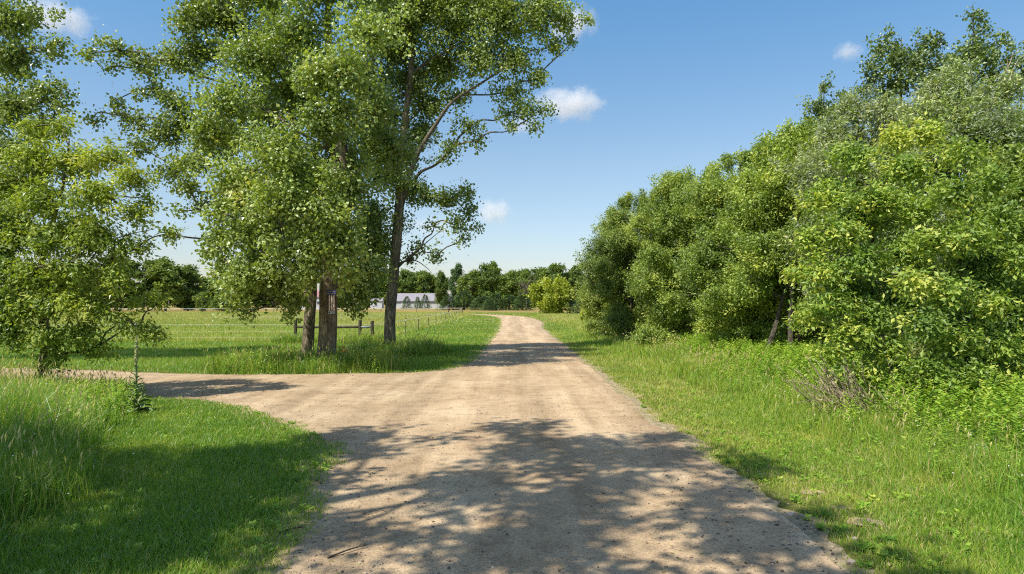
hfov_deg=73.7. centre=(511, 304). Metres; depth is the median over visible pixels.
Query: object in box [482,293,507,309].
young pine
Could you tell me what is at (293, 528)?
twig
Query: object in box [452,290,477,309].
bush
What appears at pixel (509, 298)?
young pine
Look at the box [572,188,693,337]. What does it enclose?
hedgerow tree
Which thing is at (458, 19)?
cottonwood tree
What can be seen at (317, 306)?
farmhouse
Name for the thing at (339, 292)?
tree
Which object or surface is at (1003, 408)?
roadside weeds
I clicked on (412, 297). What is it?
barn
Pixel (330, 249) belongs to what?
cottonwood tree
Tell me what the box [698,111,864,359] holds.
hedgerow tree
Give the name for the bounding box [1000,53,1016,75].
dead branch
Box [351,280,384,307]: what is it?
tree
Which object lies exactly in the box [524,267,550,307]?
tree
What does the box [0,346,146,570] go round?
tall meadow grass
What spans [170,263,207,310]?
tree
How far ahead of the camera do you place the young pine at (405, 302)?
329.51 m
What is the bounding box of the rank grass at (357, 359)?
[192,328,455,374]
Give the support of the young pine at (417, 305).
on the ground at (764, 490)
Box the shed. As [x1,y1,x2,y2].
[370,299,384,307]
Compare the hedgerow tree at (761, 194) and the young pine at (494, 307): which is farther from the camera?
the young pine at (494, 307)
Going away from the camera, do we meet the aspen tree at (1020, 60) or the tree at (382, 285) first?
the aspen tree at (1020, 60)
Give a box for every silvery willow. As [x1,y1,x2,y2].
[762,81,965,360]
[843,53,1023,356]
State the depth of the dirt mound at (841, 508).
7.97 m
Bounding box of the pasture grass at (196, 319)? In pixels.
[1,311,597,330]
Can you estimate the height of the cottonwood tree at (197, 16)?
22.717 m
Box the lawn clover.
[2,385,1020,573]
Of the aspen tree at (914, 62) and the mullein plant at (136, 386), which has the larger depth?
the aspen tree at (914, 62)
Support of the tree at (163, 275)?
on the ground at (764, 490)
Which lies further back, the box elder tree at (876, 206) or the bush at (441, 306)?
the bush at (441, 306)
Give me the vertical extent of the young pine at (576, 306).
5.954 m
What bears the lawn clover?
on the ground at (764, 490)
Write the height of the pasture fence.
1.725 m
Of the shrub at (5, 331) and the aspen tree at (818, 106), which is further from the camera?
the aspen tree at (818, 106)
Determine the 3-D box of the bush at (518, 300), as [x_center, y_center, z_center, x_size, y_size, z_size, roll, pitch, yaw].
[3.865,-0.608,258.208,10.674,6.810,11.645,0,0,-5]
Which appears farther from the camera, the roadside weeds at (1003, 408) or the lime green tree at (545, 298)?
the lime green tree at (545, 298)
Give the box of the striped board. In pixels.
[327,290,335,313]
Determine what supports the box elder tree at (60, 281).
on the ground at (764, 490)
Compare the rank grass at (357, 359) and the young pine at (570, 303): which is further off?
the young pine at (570, 303)
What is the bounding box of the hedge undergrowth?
[617,329,1018,391]
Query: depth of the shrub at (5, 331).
16.65 m
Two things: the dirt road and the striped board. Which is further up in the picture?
the striped board
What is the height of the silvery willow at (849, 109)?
9.626 m
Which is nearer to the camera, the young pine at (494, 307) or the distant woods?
the young pine at (494, 307)
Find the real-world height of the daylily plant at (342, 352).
0.865 m
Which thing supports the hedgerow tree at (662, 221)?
on the ground at (764, 490)
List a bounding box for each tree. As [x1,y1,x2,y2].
[0,0,82,219]
[0,107,185,378]
[0,267,30,298]
[49,266,97,299]
[72,0,323,353]
[88,254,151,310]
[139,256,191,310]
[150,0,424,359]
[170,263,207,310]
[195,278,228,303]
[237,282,269,307]
[335,0,599,346]
[337,273,354,305]
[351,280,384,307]
[374,272,410,303]
[398,268,420,292]
[409,270,435,292]
[434,270,449,305]
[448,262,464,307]
[455,269,486,306]
[473,262,505,303]
[489,260,501,306]
[493,269,525,304]
[510,268,533,307]
[517,275,537,303]
[523,274,572,313]
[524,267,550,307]
[547,262,575,307]
[566,264,586,308]
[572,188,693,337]
[613,160,728,347]
[668,145,796,348]
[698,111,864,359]
[779,110,957,404]
[786,70,852,347]
[844,23,982,359]
[879,133,1023,409]
[914,139,1023,374]
[935,2,1022,91]
[992,40,1023,105]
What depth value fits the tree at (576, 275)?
326.53 m
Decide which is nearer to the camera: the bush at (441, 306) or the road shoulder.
the road shoulder
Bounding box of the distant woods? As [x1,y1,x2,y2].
[110,290,581,307]
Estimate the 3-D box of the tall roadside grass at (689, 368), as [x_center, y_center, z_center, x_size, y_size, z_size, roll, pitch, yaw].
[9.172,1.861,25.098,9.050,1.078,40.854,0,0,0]
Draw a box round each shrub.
[0,188,38,349]
[564,261,636,335]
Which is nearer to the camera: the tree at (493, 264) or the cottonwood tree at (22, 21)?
the cottonwood tree at (22, 21)
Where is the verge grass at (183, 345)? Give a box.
[0,324,921,399]
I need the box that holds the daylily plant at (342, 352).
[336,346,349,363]
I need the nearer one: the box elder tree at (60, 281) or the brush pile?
the brush pile
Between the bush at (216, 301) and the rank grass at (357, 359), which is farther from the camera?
the bush at (216, 301)
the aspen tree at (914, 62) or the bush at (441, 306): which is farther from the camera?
the bush at (441, 306)
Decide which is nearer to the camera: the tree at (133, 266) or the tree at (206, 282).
the tree at (133, 266)
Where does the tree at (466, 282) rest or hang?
on the ground at (764, 490)
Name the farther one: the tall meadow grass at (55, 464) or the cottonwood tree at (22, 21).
the cottonwood tree at (22, 21)
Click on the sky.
(660, 85)
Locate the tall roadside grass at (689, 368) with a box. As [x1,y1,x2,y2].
[597,328,1023,510]
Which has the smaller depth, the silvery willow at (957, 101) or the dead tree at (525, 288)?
the silvery willow at (957, 101)
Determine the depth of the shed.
380.00 m
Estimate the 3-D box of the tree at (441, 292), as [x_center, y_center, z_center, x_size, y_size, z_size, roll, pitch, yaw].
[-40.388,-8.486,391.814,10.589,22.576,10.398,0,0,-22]
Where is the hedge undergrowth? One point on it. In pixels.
(822, 341)
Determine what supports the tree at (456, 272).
on the ground at (764, 490)
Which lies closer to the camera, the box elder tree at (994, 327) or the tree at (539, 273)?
the box elder tree at (994, 327)
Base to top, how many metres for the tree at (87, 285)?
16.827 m
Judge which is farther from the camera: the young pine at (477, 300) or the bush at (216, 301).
the young pine at (477, 300)
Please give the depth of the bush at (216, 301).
223.02 m
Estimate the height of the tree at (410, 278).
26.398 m
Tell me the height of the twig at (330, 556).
0.052 m
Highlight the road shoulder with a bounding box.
[2,314,879,573]
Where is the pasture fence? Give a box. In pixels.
[68,307,462,336]
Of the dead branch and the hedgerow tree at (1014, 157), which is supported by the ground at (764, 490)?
the hedgerow tree at (1014, 157)
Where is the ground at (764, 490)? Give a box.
[0,304,1023,573]
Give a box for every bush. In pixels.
[192,291,214,310]
[207,294,228,310]
[579,309,587,321]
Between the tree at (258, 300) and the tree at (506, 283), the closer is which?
the tree at (506, 283)
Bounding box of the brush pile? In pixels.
[775,352,897,413]
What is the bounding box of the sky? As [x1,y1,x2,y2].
[0,0,1023,303]
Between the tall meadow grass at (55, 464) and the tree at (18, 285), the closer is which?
the tall meadow grass at (55, 464)
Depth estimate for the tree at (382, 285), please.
439.82 m
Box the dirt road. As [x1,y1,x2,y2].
[0,314,845,573]
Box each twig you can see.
[279,524,305,532]
[327,543,366,557]
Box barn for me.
[396,293,452,307]
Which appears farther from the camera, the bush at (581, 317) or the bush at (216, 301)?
the bush at (216, 301)
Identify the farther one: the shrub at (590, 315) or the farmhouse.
the farmhouse
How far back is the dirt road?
9.40 m
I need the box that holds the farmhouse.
[301,291,318,309]
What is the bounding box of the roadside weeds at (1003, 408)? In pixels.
[603,330,1023,494]
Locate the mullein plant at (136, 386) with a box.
[123,335,152,412]
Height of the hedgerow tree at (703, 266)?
9.413 m
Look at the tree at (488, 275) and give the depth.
325.88 m
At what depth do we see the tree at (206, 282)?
326.24 m
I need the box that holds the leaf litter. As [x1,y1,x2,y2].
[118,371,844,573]
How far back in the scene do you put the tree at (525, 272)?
326.75 m
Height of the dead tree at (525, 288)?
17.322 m
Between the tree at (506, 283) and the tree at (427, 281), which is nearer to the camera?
the tree at (506, 283)
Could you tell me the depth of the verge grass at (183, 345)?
31.51 m
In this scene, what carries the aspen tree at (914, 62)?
on the ground at (764, 490)
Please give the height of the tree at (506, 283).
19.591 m
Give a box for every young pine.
[401,296,412,308]
[413,296,422,308]
[420,294,431,308]
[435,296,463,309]
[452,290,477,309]
[467,295,490,309]
[481,298,499,310]
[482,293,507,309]
[498,294,521,309]
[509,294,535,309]
[567,296,577,313]
[571,291,584,313]
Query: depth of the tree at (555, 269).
325.90 m
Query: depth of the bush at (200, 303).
224.26 m

